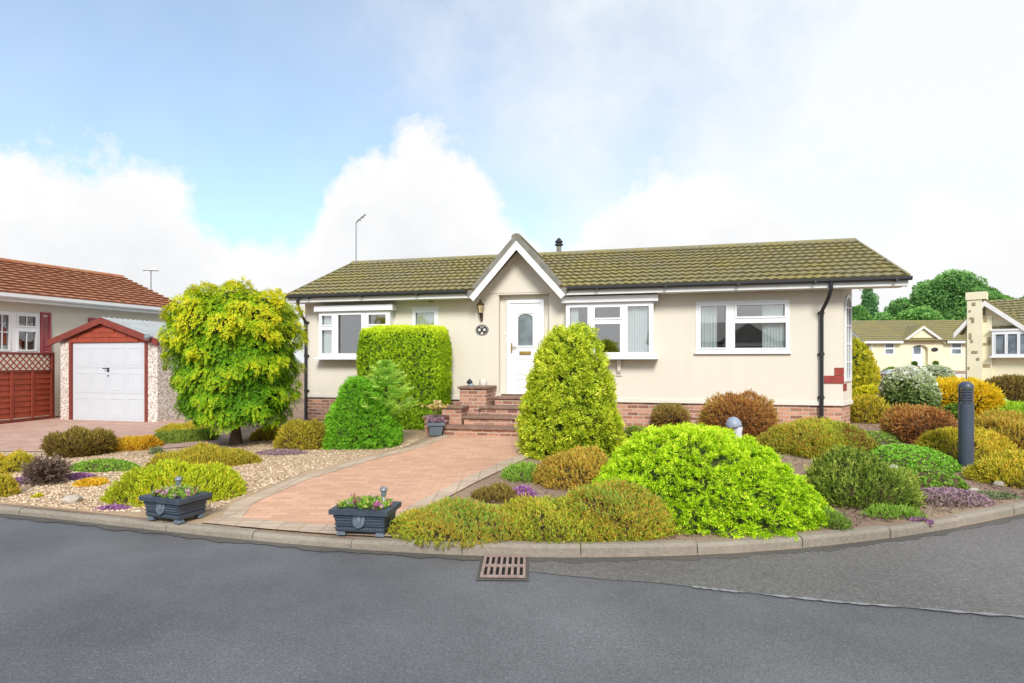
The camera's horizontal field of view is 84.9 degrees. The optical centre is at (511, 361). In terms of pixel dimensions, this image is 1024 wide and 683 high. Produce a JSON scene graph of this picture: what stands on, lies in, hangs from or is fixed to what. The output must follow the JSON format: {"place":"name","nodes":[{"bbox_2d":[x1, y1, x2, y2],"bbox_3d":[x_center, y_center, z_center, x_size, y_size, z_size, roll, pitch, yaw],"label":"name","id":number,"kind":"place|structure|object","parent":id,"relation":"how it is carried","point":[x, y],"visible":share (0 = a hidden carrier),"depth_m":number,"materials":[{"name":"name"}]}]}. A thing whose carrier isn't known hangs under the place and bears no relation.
{"place":"outdoors","nodes":[
{"label":"outdoors","id":0,"kind":"place"},
{"bbox_2d":[242,435,526,524],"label":"garden path","id":1,"kind":"structure","parent":0,"point":[408,477],"depth_m":6.83,"materials":[{"name":"brown brick"}]},
{"bbox_2d":[202,516,398,535],"bbox_3d":[-1.803,1.408,4.812,1.902,0.012,0.248,0,0,13],"label":"path threshold","id":2,"kind":"object","parent":1,"relation":"on","point":[278,525],"visible":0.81,"depth_m":4.84,"materials":[{"name":"beige concrete"}]},
{"bbox_2d":[328,491,401,536],"bbox_3d":[-1.219,1.255,4.675,0.500,0.317,0.346,0,0,8],"label":"trough planter","id":3,"kind":"object","parent":2,"relation":"on","point":[367,513],"visible":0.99,"depth_m":4.55,"materials":[{"name":"grey plastic"}]},
{"bbox_2d":[221,435,451,517],"bbox_3d":[-2.106,1.415,7.907,0.622,0.006,6.015,0,0,12],"label":"path edging","id":4,"kind":"object","parent":1,"relation":"on","point":[240,508],"visible":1,"depth_m":6.59,"materials":[{"name":"beige concrete"}]},
{"bbox_2d":[398,453,529,532],"bbox_3d":[-0.032,1.404,7.593,0.428,0.016,6.438,0,0,20],"label":"path edging","id":5,"kind":"object","parent":1,"relation":"on","point":[453,488],"visible":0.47,"depth_m":6.45,"materials":[{"name":"beige concrete"}]},
{"bbox_2d":[0,516,1023,682],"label":"road","id":6,"kind":"structure","parent":0,"point":[85,604],"depth_m":3.18,"materials":[{"name":"grey asphalt"}]},
{"bbox_2d":[476,554,528,580],"bbox_3d":[-0.058,1.483,4.070,0.364,0.018,0.485,0,0,2],"label":"drain grate","id":7,"kind":"object","parent":6,"relation":"on","point":[515,567],"visible":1,"depth_m":4.04,"materials":[{"name":"metal"}]},
{"bbox_2d":[0,501,1023,557],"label":"kerb","id":8,"kind":"structure","parent":6,"relation":"on","point":[641,548],"depth_m":4.52,"materials":[{"name":"concrete"}]},
{"bbox_2d":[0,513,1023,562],"bbox_3d":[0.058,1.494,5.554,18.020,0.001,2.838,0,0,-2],"label":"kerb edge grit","id":9,"kind":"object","parent":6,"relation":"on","point":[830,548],"visible":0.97,"depth_m":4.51,"materials":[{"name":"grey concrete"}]},
{"bbox_2d":[52,513,1022,556],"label":"kerb bed","id":10,"kind":"object","parent":6,"relation":"on","point":[771,550],"visible":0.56,"depth_m":4.39,"materials":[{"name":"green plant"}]},
{"bbox_2d":[386,493,542,549],"bbox_3d":[-0.365,1.284,4.626,1.455,0.378,0.774,0,0,0],"label":"heather","id":11,"kind":"object","parent":10,"relation":"on","point":[446,519],"visible":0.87,"depth_m":4.45,"materials":[{"name":"green plant"}]},
{"bbox_2d":[489,493,619,545],"bbox_3d":[0.311,1.271,4.724,1.186,0.387,0.902,0,0,0],"label":"heather","id":12,"kind":"object","parent":10,"relation":"on","point":[545,517],"visible":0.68,"depth_m":4.46,"materials":[{"name":"yellow plant"}]},
{"bbox_2d":[558,477,682,542],"bbox_3d":[0.858,1.228,4.808,1.153,0.488,0.974,0,0,0],"label":"heather","id":13,"kind":"object","parent":10,"relation":"on","point":[624,516],"visible":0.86,"depth_m":4.51,"materials":[{"name":"green plant"}]},
{"bbox_2d":[529,518,1023,615],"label":"road patch","id":14,"kind":"object","parent":6,"relation":"on","point":[980,569],"visible":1,"depth_m":4.00,"materials":[{"name":"grey asphalt"}]},
{"bbox_2d":[765,594,903,606],"bbox_3d":[1.994,1.492,3.501,0.822,0.001,0.044,0,0,14],"label":"road seam","id":15,"kind":"object","parent":14,"relation":"on","point":[786,596],"visible":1,"depth_m":3.49,"materials":[{"name":"grey asphalt"}]},
{"bbox_2d":[921,608,1023,617],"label":"road seam","id":16,"kind":"object","parent":6,"relation":"on","point":[982,613],"visible":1,"depth_m":3.33,"materials":[{"name":"grey asphalt"}]},
{"bbox_2d":[0,363,1023,541],"bbox_3d":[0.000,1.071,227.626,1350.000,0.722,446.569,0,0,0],"label":"ground","id":17,"kind":"structure","parent":0,"point":[246,431],"depth_m":5.92,"materials":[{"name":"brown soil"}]},
{"bbox_2d":[0,258,177,420],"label":"bungalow","id":18,"kind":"object","parent":17,"relation":"on","point":[41,304],"visible":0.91,"depth_m":14.90,"materials":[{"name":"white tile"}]},
{"bbox_2d":[0,311,39,352],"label":"window","id":19,"kind":"structure","parent":18,"relation":"in","point":[13,327],"depth_m":13.67,"materials":[{"name":"white plastic"}]},
{"bbox_2d":[0,416,230,450],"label":"garage drive","id":20,"kind":"structure","parent":17,"relation":"on","point":[26,435],"depth_m":11.61,"materials":[{"name":"brown brick"}]},
{"bbox_2d":[0,352,54,423],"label":"fence panel","id":21,"kind":"object","parent":20,"relation":"on","point":[27,393],"visible":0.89,"depth_m":13.42,"materials":[{"name":"red wood"}]},
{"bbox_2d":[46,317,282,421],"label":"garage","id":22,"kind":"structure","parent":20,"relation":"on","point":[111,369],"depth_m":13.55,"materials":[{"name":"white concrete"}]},
{"bbox_2d":[73,342,143,421],"bbox_3d":[-9.777,0.487,13.541,2.188,1.945,0.112,0,0,13],"label":"garage door","id":23,"kind":"structure","parent":22,"relation":"in","point":[108,378],"depth_m":13.56,"materials":[{"name":"white metal"}]},
{"bbox_2d":[153,421,209,431],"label":"heather","id":24,"kind":"object","parent":20,"relation":"on","point":[178,426],"visible":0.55,"depth_m":11.39,"materials":[{"name":"yellow plant"}]},
{"bbox_2d":[153,428,219,443],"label":"heather","id":25,"kind":"object","parent":17,"relation":"on","point":[180,436],"visible":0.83,"depth_m":10.06,"materials":[{"name":"green plant"}]},
{"bbox_2d":[0,431,428,527],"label":"gravel bed","id":26,"kind":"object","parent":17,"relation":"on","point":[219,511],"visible":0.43,"depth_m":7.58,"materials":[{"name":"beige gravel"}]},
{"bbox_2d":[0,472,21,496],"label":"heather","id":27,"kind":"object","parent":26,"relation":"on","point":[11,486],"visible":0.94,"depth_m":5.99,"materials":[{"name":"yellow plant"}]},
{"bbox_2d":[0,448,35,473],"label":"heather","id":28,"kind":"object","parent":26,"relation":"on","point":[10,462],"visible":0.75,"depth_m":7.31,"materials":[{"name":"yellow plant"}]},
{"bbox_2d":[20,453,73,487],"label":"dry lavender","id":29,"kind":"object","parent":26,"relation":"on","point":[46,470],"visible":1,"depth_m":6.50,"materials":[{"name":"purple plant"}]},
{"bbox_2d":[60,495,82,503],"bbox_3d":[-4.476,1.403,5.692,0.168,0.108,0.166,0,0,5],"label":"rock","id":30,"kind":"object","parent":26,"relation":"on","point":[71,499],"visible":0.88,"depth_m":5.64,"materials":[{"name":"white stone"}]},
{"bbox_2d":[39,425,119,458],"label":"bronze shrub","id":31,"kind":"object","parent":26,"relation":"on","point":[80,441],"visible":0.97,"depth_m":8.44,"materials":[{"name":"brown plant"}]},
{"bbox_2d":[65,472,96,479],"bbox_3d":[-5.361,1.422,6.917,0.496,0.130,0.370,0,0,0],"label":"creeping thyme","id":32,"kind":"object","parent":26,"relation":"on","point":[78,476],"visible":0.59,"depth_m":6.86,"materials":[{"name":"purple plant"}]},
{"bbox_2d":[71,476,109,486],"bbox_3d":[-4.922,1.416,6.559,0.412,0.152,0.407,0,0,0],"label":"yellow sedum","id":33,"kind":"object","parent":26,"relation":"on","point":[92,481],"visible":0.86,"depth_m":6.48,"materials":[{"name":"yellow plant"}]},
{"bbox_2d":[67,457,139,472],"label":"carpet plant","id":34,"kind":"object","parent":26,"relation":"on","point":[102,465],"visible":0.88,"depth_m":7.34,"materials":[{"name":"green plant"}]},
{"bbox_2d":[93,503,132,510],"bbox_3d":[-3.884,1.435,5.451,0.402,0.111,0.248,0,0,0],"label":"creeping thyme","id":35,"kind":"object","parent":26,"relation":"on","point":[115,506],"visible":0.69,"depth_m":5.43,"materials":[{"name":"purple plant"}]},
{"bbox_2d":[108,434,164,451],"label":"heather","id":36,"kind":"object","parent":26,"relation":"on","point":[134,442],"visible":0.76,"depth_m":9.14,"materials":[{"name":"yellow plant"}]},
{"bbox_2d":[148,445,164,454],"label":"grey tuft","id":37,"kind":"object","parent":26,"relation":"on","point":[154,450],"visible":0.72,"depth_m":8.69,"materials":[{"name":"green plant"}]},
{"bbox_2d":[99,457,248,506],"bbox_3d":[-3.601,1.263,6.018,1.396,0.480,1.244,0,0,-26],"label":"heather","id":38,"kind":"object","parent":26,"relation":"on","point":[220,481],"visible":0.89,"depth_m":5.81,"materials":[{"name":"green plant"}]},
{"bbox_2d":[139,483,212,523],"bbox_3d":[-3.055,1.262,5.092,0.500,0.312,0.346,0,0,21],"label":"trough planter","id":39,"kind":"object","parent":26,"relation":"on","point":[177,503],"visible":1,"depth_m":4.99,"materials":[{"name":"grey plastic"}]},
{"bbox_2d":[144,442,263,467],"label":"heather","id":40,"kind":"object","parent":26,"relation":"on","point":[201,452],"visible":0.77,"depth_m":7.76,"materials":[{"name":"yellow plant"}]},
{"bbox_2d":[156,275,308,444],"bbox_3d":[-4.817,0.006,9.786,2.386,2.958,2.353,0,0,0],"label":"broadleaf tree","id":41,"kind":"object","parent":26,"relation":"on","point":[232,352],"visible":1,"depth_m":9.07,"materials":[{"name":"green plant"}]},
{"bbox_2d":[248,425,282,440],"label":"heather","id":42,"kind":"object","parent":26,"relation":"on","point":[268,434],"visible":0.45,"depth_m":10.26,"materials":[{"name":"green plant"}]},
{"bbox_2d":[254,448,308,455],"bbox_3d":[-3.613,1.427,8.764,0.966,0.148,0.492,0,0,0],"label":"creeping thyme","id":43,"kind":"object","parent":26,"relation":"on","point":[276,452],"visible":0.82,"depth_m":8.68,"materials":[{"name":"purple plant"}]},
{"bbox_2d":[272,417,329,450],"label":"heather","id":44,"kind":"object","parent":26,"relation":"on","point":[300,434],"visible":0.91,"depth_m":9.15,"materials":[{"name":"yellow plant"}]},
{"bbox_2d":[318,375,403,449],"bbox_3d":[-2.603,0.855,9.765,1.460,1.295,1.496,0,0,0],"label":"dwarf conifer","id":45,"kind":"object","parent":26,"relation":"on","point":[350,421],"visible":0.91,"depth_m":9.33,"materials":[{"name":"green plant"}]},
{"bbox_2d":[360,359,418,417],"bbox_3d":[-2.220,0.712,9.835,1.292,1.540,1.252,0,0,0],"label":"young spruce","id":46,"kind":"object","parent":26,"relation":"on","point":[392,392],"visible":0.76,"depth_m":9.69,"materials":[{"name":"green plant"}]},
{"bbox_2d":[355,324,452,429],"bbox_3d":[-2.358,0.314,12.317,2.107,2.362,1.147,0,0,13],"label":"hedge","id":47,"kind":"object","parent":26,"relation":"on","point":[421,355],"visible":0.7,"depth_m":11.84,"materials":[{"name":"green plant"}]},
{"bbox_2d":[421,400,448,435],"bbox_3d":[-1.499,1.069,10.827,0.510,0.700,0.418,0,0,-21],"label":"plant pot","id":48,"kind":"object","parent":17,"relation":"on","point":[434,424],"visible":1,"depth_m":10.74,"materials":[{"name":"grey plastic"}]},
{"bbox_2d":[422,385,527,435],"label":"brick steps","id":49,"kind":"structure","parent":17,"relation":"on","point":[481,410],"depth_m":11.41,"materials":[{"name":"brown brick"}]},
{"bbox_2d":[469,479,520,503],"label":"heather","id":50,"kind":"object","parent":17,"relation":"on","point":[503,489],"visible":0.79,"depth_m":5.69,"materials":[{"name":"brown plant"}]},
{"bbox_2d":[499,460,542,482],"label":"shrub","id":51,"kind":"object","parent":17,"relation":"on","point":[518,471],"visible":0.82,"depth_m":6.69,"materials":[{"name":"green plant"}]},
{"bbox_2d":[509,484,538,499],"bbox_3d":[0.116,1.363,5.804,0.374,0.189,0.351,0,0,0],"label":"creeping thyme","id":52,"kind":"object","parent":17,"relation":"on","point":[524,489],"visible":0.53,"depth_m":5.74,"materials":[{"name":"purple plant"}]},
{"bbox_2d":[531,443,608,490],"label":"heather","id":53,"kind":"object","parent":17,"relation":"on","point":[568,469],"visible":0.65,"depth_m":6.34,"materials":[{"name":"yellow plant"}]},
{"bbox_2d":[514,320,627,459],"bbox_3d":[0.888,0.409,8.493,1.724,2.161,1.592,0,0,0],"label":"cone shrub","id":54,"kind":"object","parent":17,"relation":"on","point":[565,400],"visible":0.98,"depth_m":8.09,"materials":[{"name":"green plant"}]},
{"bbox_2d":[285,233,912,426],"bbox_3d":[1.736,-0.640,14.703,13.140,4.580,6.428,0,0,13],"label":"bungalow","id":55,"kind":"object","parent":17,"relation":"on","point":[691,328],"visible":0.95,"depth_m":11.85,"materials":[{"name":"beige paint"}]},
{"bbox_2d":[313,304,396,359],"bbox_3d":[-3.663,-0.512,13.059,2.020,1.605,0.290,0,0,13],"label":"bay window","id":56,"kind":"structure","parent":55,"relation":"in","point":[328,315],"depth_m":13.09,"materials":[{"name":"white plastic"}]},
{"bbox_2d":[355,214,365,263],"bbox_3d":[-4.332,-3.288,16.041,0.248,1.896,0.248,0,0,-32],"label":"aerial pole","id":57,"kind":"object","parent":55,"relation":"attached to","point":[356,238],"visible":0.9,"depth_m":16.06,"materials":[{"name":"grey metal"}]},
{"bbox_2d":[410,306,439,324],"bbox_3d":[-1.981,-0.855,12.825,0.720,0.810,0.094,0,0,13],"label":"small window","id":58,"kind":"structure","parent":55,"relation":"in","point":[420,315],"depth_m":12.84,"materials":[{"name":"white plastic"}]},
{"bbox_2d":[476,325,488,334],"bbox_3d":[-0.670,-0.715,12.477,0.300,0.240,0.030,0,0,13],"label":"house number plaque","id":59,"kind":"object","parent":55,"relation":"attached to","point":[482,329],"visible":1,"depth_m":12.47,"materials":[{"name":"black plastic"}]},
{"bbox_2d":[501,299,543,395],"bbox_3d":[0.291,-0.315,12.321,1.050,2.110,0.169,0,0,13],"label":"front door","id":60,"kind":"structure","parent":55,"relation":"in","point":[525,318],"depth_m":12.38,"materials":[{"name":"white plastic"}]},
{"bbox_2d":[561,294,658,375],"bbox_3d":[2.028,-0.542,11.702,2.000,1.665,0.290,0,0,13],"label":"bay window","id":61,"kind":"structure","parent":55,"relation":"in","point":[636,319],"depth_m":11.59,"materials":[{"name":"white plastic"}]},
{"bbox_2d":[694,298,792,353],"bbox_3d":[4.616,-0.707,11.262,1.860,1.093,0.165,0,0,13],"label":"casement window","id":62,"kind":"structure","parent":55,"relation":"in","point":[775,318],"depth_m":11.23,"materials":[{"name":"white plastic"}]},
{"bbox_2d":[845,295,851,381],"bbox_3d":[6.652,-0.474,11.074,0.029,1.708,0.500,0,0,42],"label":"arched window","id":63,"kind":"structure","parent":55,"relation":"in","point":[848,303],"depth_m":11.06,"materials":[{"name":"white plastic"}]},
{"bbox_2d":[623,425,645,442],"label":"heather","id":64,"kind":"object","parent":17,"relation":"on","point":[632,429],"visible":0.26,"depth_m":9.44,"materials":[{"name":"green plant"}]},
{"bbox_2d":[650,401,691,427],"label":"heather","id":65,"kind":"object","parent":17,"relation":"on","point":[672,414],"visible":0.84,"depth_m":11.30,"materials":[{"name":"orange plant"}]},
{"bbox_2d":[590,420,834,541],"bbox_3d":[1.848,1.029,5.386,2.358,0.936,1.917,0,0,0],"label":"bush","id":66,"kind":"object","parent":17,"relation":"on","point":[718,479],"visible":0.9,"depth_m":4.89,"materials":[{"name":"green plant"}]},
{"bbox_2d":[726,417,742,437],"bbox_3d":[3.306,1.073,8.322,0.249,0.516,0.230,0,0,17],"label":"garden ornament","id":67,"kind":"object","parent":17,"relation":"on","point":[735,423],"visible":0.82,"depth_m":8.25,"materials":[{"name":"white ceramic"}]},
{"bbox_2d":[696,388,781,441],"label":"heather","id":68,"kind":"object","parent":17,"relation":"on","point":[750,412],"visible":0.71,"depth_m":8.95,"materials":[{"name":"red plant"}]},
{"bbox_2d":[756,415,879,458],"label":"heather","id":69,"kind":"object","parent":17,"relation":"on","point":[790,438],"visible":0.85,"depth_m":7.91,"materials":[{"name":"yellow plant"}]},
{"bbox_2d":[798,433,858,458],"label":"heather","id":70,"kind":"object","parent":17,"relation":"on","point":[826,444],"visible":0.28,"depth_m":7.67,"materials":[{"name":"plant"}]},
{"bbox_2d":[812,507,854,530],"bbox_3d":[2.759,1.360,4.845,0.349,0.202,0.400,0,0,27],"label":"grass patch","id":71,"kind":"object","parent":17,"relation":"on","point":[838,521],"visible":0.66,"depth_m":4.75,"materials":[{"name":"green plant"}]},
{"bbox_2d":[852,305,874,320],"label":"broadleaf tree","id":72,"kind":"object","parent":17,"relation":"on","point":[860,312],"visible":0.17,"depth_m":69.00,"materials":[{"name":"green plant"}]},
{"bbox_2d":[802,442,928,510],"bbox_3d":[3.554,1.140,5.733,1.224,0.646,1.150,0,0,-39],"label":"heath shrub","id":73,"kind":"object","parent":17,"relation":"on","point":[851,480],"visible":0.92,"depth_m":5.48,"materials":[{"name":"green plant"}]},
{"bbox_2d":[852,384,879,404],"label":"yellow shrub","id":74,"kind":"object","parent":17,"relation":"on","point":[867,389],"visible":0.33,"depth_m":15.20,"materials":[{"name":"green plant"}]},
{"bbox_2d":[852,337,880,389],"bbox_3d":[11.688,0.225,19.115,1.705,2.264,1.607,0,0,0],"label":"gold cypress","id":75,"kind":"object","parent":17,"relation":"on","point":[863,368],"visible":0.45,"depth_m":18.63,"materials":[{"name":"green plant"}]},
{"bbox_2d":[859,289,879,318],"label":"poplar tree","id":76,"kind":"object","parent":17,"relation":"on","point":[869,300],"visible":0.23,"depth_m":83.31,"materials":[{"name":"green plant"}]},
{"bbox_2d":[850,393,891,423],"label":"olive shrub","id":77,"kind":"object","parent":17,"relation":"on","point":[863,411],"visible":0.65,"depth_m":11.59,"materials":[{"name":"yellow plant"}]},
{"bbox_2d":[862,430,903,443],"bbox_3d":[5.815,1.224,9.007,1.026,0.282,0.607,0,0,0],"label":"grass patch","id":78,"kind":"object","parent":17,"relation":"on","point":[881,437],"visible":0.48,"depth_m":8.83,"materials":[{"name":"green plant"}]},
{"bbox_2d":[873,311,893,319],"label":"broadleaf tree","id":79,"kind":"object","parent":17,"relation":"on","point":[883,316],"visible":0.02,"depth_m":75.23,"materials":[{"name":"green plant"}]},
{"bbox_2d":[859,502,927,519],"bbox_3d":[3.493,1.377,5.130,0.569,0.192,0.312,0,0,0],"label":"grass patch","id":80,"kind":"object","parent":17,"relation":"on","point":[897,512],"visible":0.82,"depth_m":5.09,"materials":[{"name":"green plant"}]},
{"bbox_2d":[884,297,909,316],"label":"broadleaf tree","id":81,"kind":"object","parent":17,"relation":"on","point":[895,307],"visible":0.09,"depth_m":81.39,"materials":[{"name":"green plant"}]},
{"bbox_2d":[852,320,964,370],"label":"bungalow","id":82,"kind":"object","parent":17,"relation":"on","point":[896,343],"visible":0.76,"depth_m":46.41,"materials":[{"name":"beige paint"}]},
{"bbox_2d":[884,343,894,354],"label":"window","id":83,"kind":"structure","parent":82,"relation":"in","point":[889,348],"depth_m":46.41,"materials":[{"name":"white plastic"}]},
{"bbox_2d":[911,345,921,364],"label":"front door","id":84,"kind":"structure","parent":82,"relation":"in","point":[916,351],"depth_m":46.50,"materials":[{"name":"white plastic"}]},
{"bbox_2d":[950,343,961,354],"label":"window","id":85,"kind":"structure","parent":82,"relation":"in","point":[955,348],"depth_m":46.15,"materials":[{"name":"white plastic"}]},
{"bbox_2d":[876,364,942,409],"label":"variegated shrub","id":86,"kind":"object","parent":17,"relation":"on","point":[912,384],"visible":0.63,"depth_m":12.41,"materials":[{"name":"green plant"}]},
{"bbox_2d":[868,443,962,472],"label":"carpet plant","id":87,"kind":"object","parent":17,"relation":"on","point":[906,455],"visible":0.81,"depth_m":7.17,"materials":[{"name":"green plant"}]},
{"bbox_2d":[878,402,957,443],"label":"heather","id":88,"kind":"object","parent":17,"relation":"on","point":[904,421],"visible":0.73,"depth_m":8.79,"materials":[{"name":"red plant"}]},
{"bbox_2d":[904,516,933,526],"bbox_3d":[3.617,1.420,4.997,0.274,0.096,0.190,0,0,0],"label":"creeping thyme","id":89,"kind":"object","parent":17,"relation":"on","point":[922,519],"visible":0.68,"depth_m":4.96,"materials":[{"name":"purple plant"}]},
{"bbox_2d":[894,305,944,319],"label":"broadleaf tree","id":90,"kind":"object","parent":17,"relation":"on","point":[923,312],"visible":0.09,"depth_m":64.81,"materials":[{"name":"green plant"}]},
{"bbox_2d":[898,465,970,489],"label":"carpet plant","id":91,"kind":"object","parent":17,"relation":"on","point":[932,476],"visible":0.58,"depth_m":6.12,"materials":[{"name":"green plant"}]},
{"bbox_2d":[923,364,955,378],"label":"white shrub","id":92,"kind":"object","parent":17,"relation":"on","point":[935,370],"visible":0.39,"depth_m":24.05,"materials":[{"name":"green plant"}]},
{"bbox_2d":[909,269,998,319],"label":"broadleaf tree","id":93,"kind":"object","parent":17,"relation":"on","point":[943,293],"visible":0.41,"depth_m":71.66,"materials":[{"name":"green plant"}]},
{"bbox_2d":[920,486,995,507],"bbox_3d":[4.402,1.369,5.668,0.948,0.206,0.552,0,0,0],"label":"creeping thyme","id":94,"kind":"object","parent":17,"relation":"on","point":[943,496],"visible":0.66,"depth_m":5.52,"materials":[{"name":"purple plant"}]},
{"bbox_2d":[941,402,975,419],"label":"green shrub","id":95,"kind":"object","parent":17,"relation":"on","point":[953,407],"visible":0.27,"depth_m":12.19,"materials":[{"name":"green plant"}]},
{"bbox_2d":[958,381,973,466],"bbox_3d":[5.936,0.817,7.322,0.206,1.130,0.206,0,0,-17],"label":"bollard light","id":96,"kind":"object","parent":17,"relation":"on","point":[966,430],"visible":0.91,"depth_m":7.26,"materials":[{"name":"paint"}]},
{"bbox_2d":[912,425,1020,461],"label":"heather","id":97,"kind":"object","parent":17,"relation":"on","point":[945,440],"visible":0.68,"depth_m":7.69,"materials":[{"name":"yellow plant"}]},
{"bbox_2d":[934,374,1006,416],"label":"gold shrub","id":98,"kind":"object","parent":17,"relation":"on","point":[985,394],"visible":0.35,"depth_m":12.83,"materials":[{"name":"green plant"}]},
{"bbox_2d":[953,291,1023,380],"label":"bungalow","id":99,"kind":"object","parent":17,"relation":"on","point":[992,331],"visible":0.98,"depth_m":25.77,"materials":[{"name":"beige paint"}]},
{"bbox_2d":[989,329,1023,357],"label":"bay window","id":100,"kind":"structure","parent":99,"relation":"in","point":[1006,343],"depth_m":25.19,"materials":[{"name":"white plastic"}]},
{"bbox_2d":[959,448,1023,488],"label":"heather","id":101,"kind":"object","parent":17,"relation":"on","point":[1009,471],"visible":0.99,"depth_m":6.50,"materials":[{"name":"yellow plant"}]},
{"bbox_2d":[972,490,1023,499],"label":"grass patch","id":102,"kind":"object","parent":17,"relation":"on","point":[1000,495],"visible":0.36,"depth_m":5.78,"materials":[{"name":"green plant"}]},
{"bbox_2d":[974,406,1023,449],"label":"heather","id":103,"kind":"object","parent":17,"relation":"on","point":[1004,424],"visible":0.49,"depth_m":8.52,"materials":[{"name":"yellow plant"}]},
{"bbox_2d":[975,399,1023,417],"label":"juniper","id":104,"kind":"object","parent":17,"relation":"on","point":[1014,405],"visible":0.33,"depth_m":12.69,"materials":[{"name":"green plant"}]},
{"bbox_2d":[984,284,1018,299],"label":"broadleaf tree","id":105,"kind":"object","parent":17,"relation":"on","point":[998,294],"visible":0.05,"depth_m":75.14,"materials":[{"name":"green plant"}]},
{"bbox_2d":[985,373,1023,401],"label":"brown hedge","id":106,"kind":"object","parent":17,"relation":"on","point":[1011,386],"visible":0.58,"depth_m":17.27,"materials":[{"name":"brown plant"}]},
{"bbox_2d":[0,0,1023,362],"label":"sky","id":107,"kind":"structure","parent":0,"point":[216,142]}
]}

